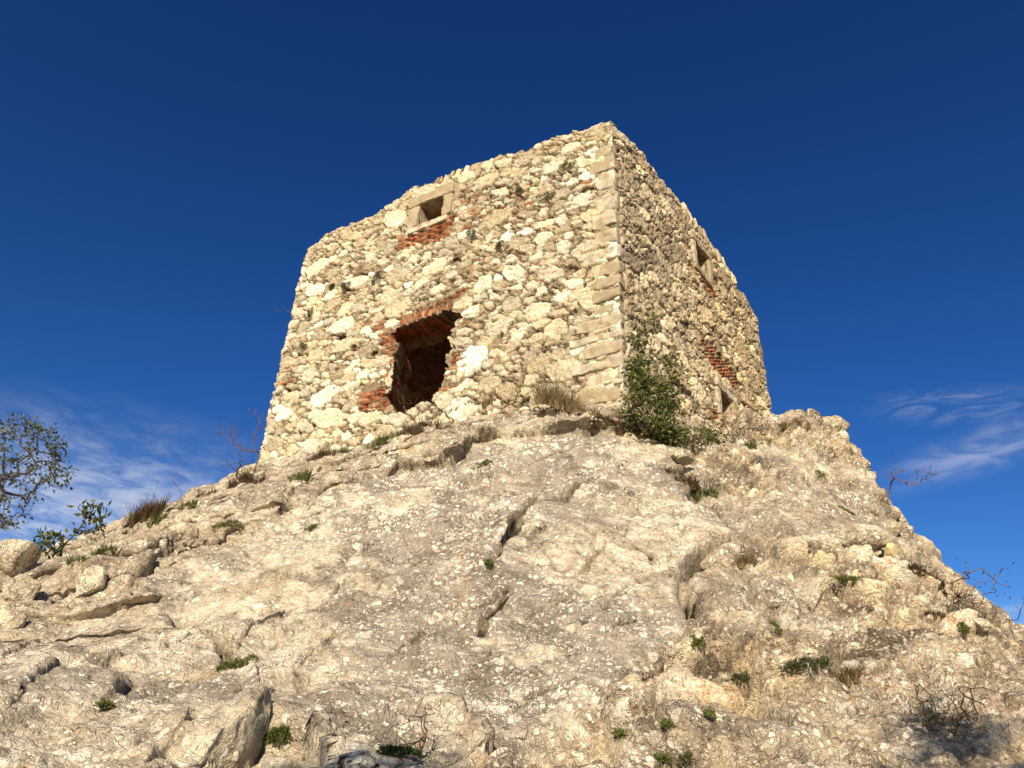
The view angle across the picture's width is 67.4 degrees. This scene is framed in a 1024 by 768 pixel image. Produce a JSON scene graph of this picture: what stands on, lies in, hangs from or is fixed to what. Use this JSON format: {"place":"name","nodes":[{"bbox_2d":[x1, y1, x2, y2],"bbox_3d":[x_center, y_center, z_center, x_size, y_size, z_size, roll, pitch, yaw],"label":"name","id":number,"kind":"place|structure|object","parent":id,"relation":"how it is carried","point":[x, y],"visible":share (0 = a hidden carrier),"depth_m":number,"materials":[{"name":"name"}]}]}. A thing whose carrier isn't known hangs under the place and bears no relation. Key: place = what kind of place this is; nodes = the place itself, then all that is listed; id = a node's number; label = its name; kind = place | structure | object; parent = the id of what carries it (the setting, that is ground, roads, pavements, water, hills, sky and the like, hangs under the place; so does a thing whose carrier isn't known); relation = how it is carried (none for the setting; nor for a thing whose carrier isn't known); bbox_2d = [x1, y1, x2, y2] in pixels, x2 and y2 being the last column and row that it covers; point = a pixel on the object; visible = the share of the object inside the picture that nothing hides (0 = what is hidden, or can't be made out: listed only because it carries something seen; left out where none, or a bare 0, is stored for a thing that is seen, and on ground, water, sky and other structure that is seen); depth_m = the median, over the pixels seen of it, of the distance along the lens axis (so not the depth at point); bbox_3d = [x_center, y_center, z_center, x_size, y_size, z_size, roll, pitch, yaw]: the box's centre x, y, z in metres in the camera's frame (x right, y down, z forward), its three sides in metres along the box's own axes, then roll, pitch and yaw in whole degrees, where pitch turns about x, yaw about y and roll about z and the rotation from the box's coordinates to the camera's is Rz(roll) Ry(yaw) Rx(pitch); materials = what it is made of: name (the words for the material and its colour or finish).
{"place":"outdoors","nodes":[
{"label":"outdoors","id":0,"kind":"place"},
{"bbox_2d":[0,0,1023,624],"label":"sky","id":1,"kind":"structure","parent":0,"point":[170,170],"materials":[{"name":"blue"}]},
{"label":"ground","id":2,"kind":"structure","parent":0,"visible":0},
{"bbox_2d":[0,403,1023,767],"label":"rock outcrop","id":3,"kind":"object","parent":2,"relation":"on","point":[576,615],"visible":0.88,"depth_m":5.20,"materials":[{"name":"stone"}]},
{"bbox_2d":[0,607,26,628],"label":"boulder","id":4,"kind":"object","parent":3,"relation":"on","point":[9,619],"visible":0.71,"depth_m":5.30,"materials":[{"name":"stone"}]},
{"bbox_2d":[0,539,40,576],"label":"boulder","id":5,"kind":"object","parent":3,"relation":"on","point":[18,556],"visible":0.83,"depth_m":6.60,"materials":[{"name":"stone"}]},
{"bbox_2d":[2,578,41,602],"bbox_3d":[-3.602,1.546,5.604,0.201,0.254,0.256,-22,-39,34],"label":"boulder","id":6,"kind":"object","parent":3,"relation":"on","point":[18,589],"visible":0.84,"depth_m":5.56,"materials":[{"name":"stone"}]},
{"bbox_2d":[0,413,78,530],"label":"tree","id":7,"kind":"object","parent":3,"relation":"on","point":[18,474],"visible":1,"depth_m":12.32,"materials":[{"name":"green plant"}]},
{"bbox_2d":[33,499,111,558],"bbox_3d":[-4.343,1.435,7.578,0.896,0.543,0.402,-12,-34,23],"label":"sapling","id":8,"kind":"object","parent":3,"relation":"on","point":[47,543],"visible":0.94,"depth_m":7.52,"materials":[{"name":"green plant"}]},
{"bbox_2d":[60,547,90,564],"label":"grass tuft","id":9,"kind":"object","parent":3,"relation":"on","point":[83,558],"visible":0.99,"depth_m":6.19,"materials":[{"name":"green plant"}]},
{"bbox_2d":[75,565,106,596],"bbox_3d":[-3.287,1.544,5.997,0.206,0.285,0.100,8,-32,-8],"label":"boulder","id":10,"kind":"object","parent":3,"relation":"on","point":[92,579],"visible":1,"depth_m":5.96,"materials":[{"name":"stone"}]},
{"bbox_2d":[92,697,115,710],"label":"herb tuft","id":11,"kind":"object","parent":3,"relation":"on","point":[103,703],"visible":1,"depth_m":3.40,"materials":[{"name":"green plant"}]},
{"bbox_2d":[89,538,119,555],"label":"grass tuft","id":12,"kind":"object","parent":3,"relation":"on","point":[103,550],"visible":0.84,"depth_m":6.55,"materials":[{"name":"green plant"}]},
{"bbox_2d":[118,479,178,526],"bbox_3d":[-4.086,1.369,8.636,0.750,0.510,0.574,-24,-40,36],"label":"grass tuft","id":13,"kind":"object","parent":3,"relation":"on","point":[148,510],"visible":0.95,"depth_m":8.56,"materials":[{"name":"brown plant"}]},
{"bbox_2d":[139,509,173,527],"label":"grass tuft","id":14,"kind":"object","parent":3,"relation":"on","point":[158,520],"visible":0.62,"depth_m":7.64,"materials":[{"name":"green plant"}]},
{"bbox_2d":[173,495,197,510],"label":"grass tuft","id":15,"kind":"object","parent":3,"relation":"on","point":[192,502],"visible":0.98,"depth_m":8.56,"materials":[{"name":"green plant"}]},
{"bbox_2d":[192,486,219,497],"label":"grass tuft","id":16,"kind":"object","parent":3,"relation":"on","point":[208,492],"visible":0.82,"depth_m":10.68,"materials":[{"name":"brown plant"}]},
{"bbox_2d":[211,518,242,528],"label":"herb tuft","id":17,"kind":"object","parent":3,"relation":"on","point":[227,523],"visible":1,"depth_m":7.10,"materials":[{"name":"green plant"}]},
{"bbox_2d":[223,473,241,488],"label":"grass tuft","id":18,"kind":"object","parent":3,"relation":"on","point":[232,484],"visible":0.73,"depth_m":10.72,"materials":[{"name":"brown plant"}]},
{"bbox_2d":[214,652,258,671],"bbox_3d":[-1.461,1.482,4.088,0.209,0.131,0.146,8,-32,-9],"label":"moss cushion","id":19,"kind":"object","parent":3,"relation":"on","point":[236,662],"visible":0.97,"depth_m":4.06,"materials":[{"name":"green plant"}]},
{"bbox_2d":[219,445,253,478],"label":"bare shrub","id":20,"kind":"object","parent":3,"relation":"on","point":[236,471],"visible":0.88,"depth_m":10.99,"materials":[{"name":"brown plant"}]},
{"bbox_2d":[212,407,271,471],"bbox_3d":[-3.938,0.772,11.075,0.814,0.884,0.663,2,-31,0],"label":"bare shrub","id":21,"kind":"object","parent":3,"relation":"on","point":[251,450],"visible":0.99,"depth_m":11.12,"materials":[{"name":"brown plant"}]},
{"bbox_2d":[234,459,274,483],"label":"grass tuft","id":22,"kind":"object","parent":3,"relation":"on","point":[245,478],"visible":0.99,"depth_m":9.04,"materials":[{"name":"brown plant"}]},
{"bbox_2d":[262,731,292,745],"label":"herb tuft","id":23,"kind":"object","parent":3,"relation":"on","point":[272,739],"visible":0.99,"depth_m":3.32,"materials":[{"name":"green plant"}]},
{"bbox_2d":[267,725,291,740],"bbox_3d":[-1.002,1.506,3.321,0.114,0.076,0.045,7,-31,-7],"label":"moss cushion","id":24,"kind":"object","parent":3,"relation":"on","point":[282,730],"visible":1,"depth_m":3.32,"materials":[{"name":"green plant"}]},
{"bbox_2d":[281,461,320,482],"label":"grass tuft","id":25,"kind":"object","parent":3,"relation":"on","point":[305,476],"visible":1,"depth_m":8.53,"materials":[{"name":"green plant"}]},
{"bbox_2d":[303,523,319,530],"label":"herb tuft","id":26,"kind":"object","parent":3,"relation":"on","point":[312,526],"visible":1,"depth_m":7.14,"materials":[{"name":"green plant"}]},
{"bbox_2d":[304,446,337,461],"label":"grass tuft","id":27,"kind":"object","parent":3,"relation":"on","point":[321,454],"visible":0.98,"depth_m":11.15,"materials":[{"name":"brown plant"}]},
{"bbox_2d":[335,443,351,453],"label":"grass tuft","id":28,"kind":"object","parent":3,"relation":"on","point":[344,450],"visible":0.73,"depth_m":11.08,"materials":[{"name":"green plant"}]},
{"bbox_2d":[362,429,397,449],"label":"grass tuft","id":29,"kind":"object","parent":3,"relation":"on","point":[382,440],"visible":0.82,"depth_m":10.70,"materials":[{"name":"green plant"}]},
{"bbox_2d":[387,424,403,439],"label":"grass tuft","id":30,"kind":"object","parent":3,"relation":"on","point":[394,435],"visible":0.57,"depth_m":11.09,"materials":[{"name":"green plant"}]},
{"bbox_2d":[375,743,425,757],"bbox_3d":[-0.455,1.502,3.147,0.215,0.060,0.093,14,-33,-18],"label":"herb mat","id":31,"kind":"object","parent":3,"relation":"on","point":[391,750],"visible":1,"depth_m":3.14,"materials":[{"name":"green plant"}]},
{"bbox_2d":[368,669,442,761],"bbox_3d":[-0.448,1.453,3.313,0.310,0.353,0.502,2,-31,0],"label":"bare shrub","id":32,"kind":"object","parent":3,"relation":"on","point":[421,739],"visible":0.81,"depth_m":3.25,"materials":[{"name":"brown plant"}]},
{"bbox_2d":[395,407,445,435],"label":"grass tuft","id":33,"kind":"object","parent":3,"relation":"on","point":[416,429],"visible":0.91,"depth_m":10.01,"materials":[{"name":"brown plant"}]},
{"bbox_2d":[418,416,428,425],"bbox_3d":[-1.149,0.495,10.074,0.146,0.130,0.143,24,-37,-31],"label":"boulder","id":34,"kind":"object","parent":3,"relation":"on","point":[423,419],"visible":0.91,"depth_m":10.02,"materials":[{"name":"stone"}]},
{"bbox_2d":[442,401,459,415],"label":"grass tuft","id":35,"kind":"object","parent":3,"relation":"on","point":[451,409],"visible":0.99,"depth_m":12.16,"materials":[{"name":"beige plant"}]},
{"bbox_2d":[463,393,481,405],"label":"grass tuft","id":36,"kind":"object","parent":3,"relation":"on","point":[471,399],"visible":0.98,"depth_m":12.03,"materials":[{"name":"beige plant"}]},
{"bbox_2d":[471,458,492,469],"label":"herb tuft","id":37,"kind":"object","parent":3,"relation":"on","point":[486,461],"visible":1,"depth_m":8.11,"materials":[{"name":"green plant"}]},
{"bbox_2d":[484,558,493,567],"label":"herb tuft","id":38,"kind":"object","parent":3,"relation":"on","point":[489,562],"visible":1,"depth_m":5.91,"materials":[{"name":"green plant"}]},
{"bbox_2d":[471,378,509,407],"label":"grass tuft","id":39,"kind":"object","parent":3,"relation":"on","point":[485,403],"visible":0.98,"depth_m":11.82,"materials":[{"name":"beige plant"}]},
{"bbox_2d":[492,372,529,405],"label":"grass tuft","id":40,"kind":"object","parent":3,"relation":"on","point":[518,390],"visible":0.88,"depth_m":11.65,"materials":[{"name":"beige plant"}]},
{"bbox_2d":[258,121,771,461],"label":"stone tower","id":41,"kind":"structure","parent":3,"relation":"on","point":[606,245],"depth_m":13.68,"materials":[{"name":"stone"}]},
{"bbox_2d":[298,342,307,353],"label":"cushion plant","id":42,"kind":"object","parent":41,"relation":"attached to","point":[302,346],"visible":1,"depth_m":14.86,"materials":[{"name":"green plant"}]},
{"bbox_2d":[306,307,313,318],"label":"cushion plant","id":43,"kind":"object","parent":41,"relation":"attached to","point":[308,314],"visible":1,"depth_m":15.29,"materials":[{"name":"green plant"}]},
{"bbox_2d":[341,282,350,289],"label":"cushion plant","id":44,"kind":"object","parent":41,"relation":"attached to","point":[343,284],"visible":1,"depth_m":15.06,"materials":[{"name":"green plant"}]},
{"bbox_2d":[371,270,381,284],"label":"cushion plant","id":45,"kind":"object","parent":41,"relation":"attached to","point":[376,275],"visible":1,"depth_m":14.75,"materials":[{"name":"green plant"}]},
{"bbox_2d":[407,182,455,235],"bbox_3d":[-1.510,-3.336,15.148,1.107,0.984,0.466,-15,-35,26],"label":"window frame","id":46,"kind":"structure","parent":41,"relation":"in","point":[446,192],"depth_m":15.04,"materials":[{"name":"stone"}]},
{"bbox_2d":[465,227,476,239],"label":"cushion plant","id":47,"kind":"object","parent":41,"relation":"on","point":[469,232],"visible":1,"depth_m":13.96,"materials":[{"name":"green plant"}]},
{"bbox_2d":[494,240,504,251],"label":"cushion plant","id":48,"kind":"object","parent":41,"relation":"attached to","point":[498,245],"visible":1,"depth_m":13.43,"materials":[{"name":"green plant"}]},
{"bbox_2d":[515,185,523,193],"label":"cushion plant","id":49,"kind":"object","parent":41,"relation":"attached to","point":[519,190],"visible":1,"depth_m":13.87,"materials":[{"name":"green plant"}]},
{"bbox_2d":[535,191,555,203],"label":"cushion plant","id":50,"kind":"object","parent":41,"relation":"on","point":[545,197],"visible":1,"depth_m":13.42,"materials":[{"name":"green plant"}]},
{"bbox_2d":[562,160,576,173],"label":"cushion plant","id":51,"kind":"object","parent":41,"relation":"attached to","point":[569,164],"visible":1,"depth_m":13.51,"materials":[{"name":"green plant"}]},
{"bbox_2d":[688,231,713,288],"bbox_3d":[3.745,-2.458,15.792,0.459,0.949,0.981,-19,-37,32],"label":"window frame","id":52,"kind":"structure","parent":41,"relation":"in","point":[694,242],"depth_m":15.68,"materials":[{"name":"stone"}]},
{"bbox_2d":[714,377,737,421],"bbox_3d":[3.864,0.493,14.386,0.469,0.923,0.960,-19,-37,31],"label":"window frame","id":53,"kind":"structure","parent":41,"relation":"in","point":[719,387],"depth_m":14.29,"materials":[{"name":"stone"}]},
{"bbox_2d":[518,386,543,408],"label":"grass tuft","id":54,"kind":"object","parent":3,"relation":"on","point":[536,403],"visible":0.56,"depth_m":11.37,"materials":[{"name":"beige plant"}]},
{"bbox_2d":[532,404,557,415],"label":"grass tuft","id":55,"kind":"object","parent":3,"relation":"on","point":[550,412],"visible":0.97,"depth_m":9.50,"materials":[{"name":"brown plant"}]},
{"bbox_2d":[521,359,594,413],"bbox_3d":[0.585,0.044,9.674,1.192,0.714,1.003,28,-40,-36],"label":"grass tuft","id":56,"kind":"object","parent":3,"relation":"on","point":[544,397],"visible":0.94,"depth_m":9.58,"materials":[{"name":"brown plant"}]},
{"bbox_2d":[571,399,603,415],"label":"grass tuft","id":57,"kind":"object","parent":3,"relation":"on","point":[580,411],"visible":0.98,"depth_m":9.24,"materials":[{"name":"brown plant"}]},
{"bbox_2d":[599,414,617,425],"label":"grass tuft","id":58,"kind":"object","parent":3,"relation":"on","point":[604,420],"visible":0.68,"depth_m":9.32,"materials":[{"name":"brown plant"}]},
{"bbox_2d":[610,727,625,739],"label":"herb tuft","id":59,"kind":"object","parent":3,"relation":"on","point":[619,732],"visible":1,"depth_m":3.79,"materials":[{"name":"green plant"}]},
{"bbox_2d":[606,410,649,437],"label":"grass tuft","id":60,"kind":"object","parent":3,"relation":"on","point":[620,429],"visible":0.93,"depth_m":9.30,"materials":[{"name":"brown plant"}]},
{"bbox_2d":[612,310,690,444],"bbox_3d":[1.705,0.010,9.261,0.956,1.338,1.457,2,-31,0],"label":"shrub","id":61,"kind":"object","parent":3,"relation":"on","point":[659,428],"visible":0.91,"depth_m":9.13,"materials":[{"name":"green plant"}]},
{"bbox_2d":[653,752,672,764],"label":"herb tuft","id":62,"kind":"object","parent":3,"relation":"on","point":[660,756],"visible":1,"depth_m":3.59,"materials":[{"name":"green plant"}]},
{"bbox_2d":[660,717,676,729],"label":"herb tuft","id":63,"kind":"object","parent":3,"relation":"on","point":[665,722],"visible":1,"depth_m":3.72,"materials":[{"name":"green plant"}]},
{"bbox_2d":[660,466,684,475],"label":"grass tuft","id":64,"kind":"object","parent":3,"relation":"on","point":[668,470],"visible":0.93,"depth_m":7.93,"materials":[{"name":"brown plant"}]},
{"bbox_2d":[670,452,694,465],"bbox_3d":[1.826,0.802,8.204,0.275,0.124,0.218,8,-32,-10],"label":"boulder","id":65,"kind":"object","parent":3,"relation":"on","point":[682,458],"visible":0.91,"depth_m":8.15,"materials":[{"name":"stone"}]},
{"bbox_2d":[675,750,695,766],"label":"herb tuft","id":66,"kind":"object","parent":3,"relation":"on","point":[685,758],"visible":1,"depth_m":3.56,"materials":[{"name":"green plant"}]},
{"bbox_2d":[672,464,704,489],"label":"grass tuft","id":67,"kind":"object","parent":3,"relation":"on","point":[695,482],"visible":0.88,"depth_m":7.91,"materials":[{"name":"brown plant"}]},
{"bbox_2d":[661,416,733,449],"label":"shrub","id":68,"kind":"object","parent":3,"relation":"on","point":[679,439],"visible":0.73,"depth_m":9.20,"materials":[{"name":"green plant"}]},
{"bbox_2d":[689,634,706,647],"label":"herb tuft","id":69,"kind":"object","parent":3,"relation":"on","point":[697,642],"visible":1,"depth_m":4.48,"materials":[{"name":"green plant"}]},
{"bbox_2d":[700,553,716,569],"bbox_3d":[1.622,1.464,6.252,0.164,0.166,0.136,-25,-41,37],"label":"boulder","id":70,"kind":"object","parent":3,"relation":"on","point":[708,561],"visible":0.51,"depth_m":6.23,"materials":[{"name":"stone"}]},
{"bbox_2d":[697,426,719,444],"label":"grass tuft","id":71,"kind":"object","parent":3,"relation":"on","point":[700,430],"visible":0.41,"depth_m":9.46,"materials":[{"name":"plant"}]},
{"bbox_2d":[701,707,717,719],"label":"herb tuft","id":72,"kind":"object","parent":3,"relation":"on","point":[709,713],"visible":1,"depth_m":3.77,"materials":[{"name":"green plant"}]},
{"bbox_2d":[690,474,736,500],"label":"grass tuft","id":73,"kind":"object","parent":3,"relation":"on","point":[709,492],"visible":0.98,"depth_m":7.89,"materials":[{"name":"green plant"}]},
{"bbox_2d":[689,412,780,441],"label":"shrub","id":74,"kind":"object","parent":3,"relation":"on","point":[742,428],"visible":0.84,"depth_m":9.93,"materials":[{"name":"plant"}]},
{"bbox_2d":[732,670,750,685],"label":"herb tuft","id":75,"kind":"object","parent":3,"relation":"on","point":[744,676],"visible":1,"depth_m":4.33,"materials":[{"name":"green plant"}]},
{"bbox_2d":[734,545,761,568],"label":"grass tuft","id":76,"kind":"object","parent":3,"relation":"on","point":[742,561],"visible":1,"depth_m":6.16,"materials":[{"name":"beige plant"}]},
{"bbox_2d":[739,431,775,448],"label":"grass tuft","id":77,"kind":"object","parent":3,"relation":"on","point":[751,445],"visible":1,"depth_m":9.61,"materials":[{"name":"green plant"}]},
{"bbox_2d":[767,604,780,609],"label":"grass tuft","id":78,"kind":"object","parent":3,"relation":"on","point":[773,607],"visible":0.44,"depth_m":5.48,"materials":[{"name":"beige plant"}]},
{"bbox_2d":[769,620,783,633],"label":"herb tuft","id":79,"kind":"object","parent":3,"relation":"on","point":[775,625],"visible":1,"depth_m":5.17,"materials":[{"name":"green plant"}]},
{"bbox_2d":[774,419,791,427],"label":"grass tuft","id":80,"kind":"object","parent":3,"relation":"on","point":[783,425],"visible":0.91,"depth_m":10.59,"materials":[{"name":"green plant"}]},
{"bbox_2d":[780,656,816,671],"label":"herb tuft","id":81,"kind":"object","parent":3,"relation":"on","point":[795,664],"visible":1,"depth_m":4.12,"materials":[{"name":"green plant"}]},
{"bbox_2d":[793,413,820,428],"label":"grass tuft","id":82,"kind":"object","parent":3,"relation":"on","point":[797,422],"visible":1,"depth_m":10.33,"materials":[{"name":"brown plant"}]},
{"bbox_2d":[806,655,834,668],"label":"herb tuft","id":83,"kind":"object","parent":3,"relation":"on","point":[823,659],"visible":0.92,"depth_m":4.23,"materials":[{"name":"green plant"}]},
{"bbox_2d":[814,470,827,477],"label":"herb tuft","id":84,"kind":"object","parent":3,"relation":"on","point":[818,472],"visible":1,"depth_m":8.94,"materials":[{"name":"green plant"}]},
{"bbox_2d":[836,505,855,515],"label":"herb tuft","id":85,"kind":"object","parent":3,"relation":"on","point":[845,509],"visible":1,"depth_m":7.62,"materials":[{"name":"green plant"}]},
{"bbox_2d":[830,574,862,586],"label":"herb tuft","id":86,"kind":"object","parent":3,"relation":"on","point":[839,578],"visible":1,"depth_m":5.60,"materials":[{"name":"green plant"}]},
{"bbox_2d":[824,654,871,686],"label":"grass tuft","id":87,"kind":"object","parent":3,"relation":"on","point":[854,674],"visible":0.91,"depth_m":4.14,"materials":[{"name":"beige plant"}]},
{"bbox_2d":[842,524,893,548],"bbox_3d":[2.933,1.274,6.370,0.326,0.242,0.357,25,-38,-33],"label":"boulder","id":88,"kind":"object","parent":3,"relation":"on","point":[874,537],"visible":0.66,"depth_m":6.26,"materials":[{"name":"stone"}]},
{"bbox_2d":[864,505,879,517],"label":"grass tuft","id":89,"kind":"object","parent":3,"relation":"on","point":[876,514],"visible":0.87,"depth_m":8.70,"materials":[{"name":"beige plant"}]},
{"bbox_2d":[872,549,881,556],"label":"boulder","id":90,"kind":"object","parent":3,"relation":"on","point":[877,553],"visible":0.09,"depth_m":6.29,"materials":[{"name":"stone"}]},
{"bbox_2d":[883,543,898,557],"bbox_3d":[3.083,1.360,6.258,0.158,0.133,0.104,24,-37,-31],"label":"boulder","id":91,"kind":"object","parent":3,"relation":"on","point":[891,549],"visible":0.69,"depth_m":6.22,"materials":[{"name":"stone"}]},
{"bbox_2d":[875,459,941,503],"bbox_3d":[4.707,1.140,9.047,0.771,0.593,0.502,-4,-32,10],"label":"bare shrub","id":92,"kind":"object","parent":3,"relation":"on","point":[905,481],"visible":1,"depth_m":9.13,"materials":[{"name":"brown plant"}]},
{"bbox_2d":[904,558,928,575],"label":"grass tuft","id":93,"kind":"object","parent":3,"relation":"on","point":[914,567],"visible":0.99,"depth_m":5.72,"materials":[{"name":"brown plant"}]},
{"bbox_2d":[922,608,945,619],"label":"grass tuft","id":94,"kind":"object","parent":3,"relation":"on","point":[943,615],"visible":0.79,"depth_m":5.36,"materials":[{"name":"brown plant"}]},
{"bbox_2d":[924,567,947,588],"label":"grass tuft","id":95,"kind":"object","parent":3,"relation":"on","point":[942,585],"visible":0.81,"depth_m":5.78,"materials":[{"name":"beige plant"}]},
{"bbox_2d":[888,664,1014,753],"bbox_3d":[2.128,1.579,3.712,0.659,0.464,0.504,2,-31,0],"label":"bare shrub","id":96,"kind":"object","parent":3,"relation":"on","point":[936,715],"visible":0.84,"depth_m":3.67,"materials":[{"name":"brown plant"}]},
{"bbox_2d":[940,587,967,598],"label":"grass tuft","id":97,"kind":"object","parent":3,"relation":"on","point":[959,596],"visible":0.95,"depth_m":5.71,"materials":[{"name":"beige plant"}]},
{"bbox_2d":[957,621,970,634],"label":"herb tuft","id":98,"kind":"object","parent":3,"relation":"on","point":[965,628],"visible":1,"depth_m":5.15,"materials":[{"name":"green plant"}]},
{"bbox_2d":[945,558,1014,609],"bbox_3d":[3.439,1.523,5.731,0.400,0.406,0.610,2,-31,0],"label":"bare shrub","id":99,"kind":"object","parent":3,"relation":"on","point":[951,583],"visible":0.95,"depth_m":5.66,"materials":[{"name":"brown plant"}]},
{"bbox_2d":[973,617,991,632],"bbox_3d":[3.174,1.651,5.246,0.142,0.103,0.168,2,-31,1],"label":"boulder","id":100,"kind":"object","parent":3,"relation":"on","point":[983,625],"visible":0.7,"depth_m":5.18,"materials":[{"name":"stone"}]},
{"bbox_2d":[1008,597,1023,640],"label":"bare shrub","id":101,"kind":"object","parent":3,"relation":"on","point":[1014,620],"visible":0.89,"depth_m":5.71,"materials":[{"name":"brown plant"}]}
]}

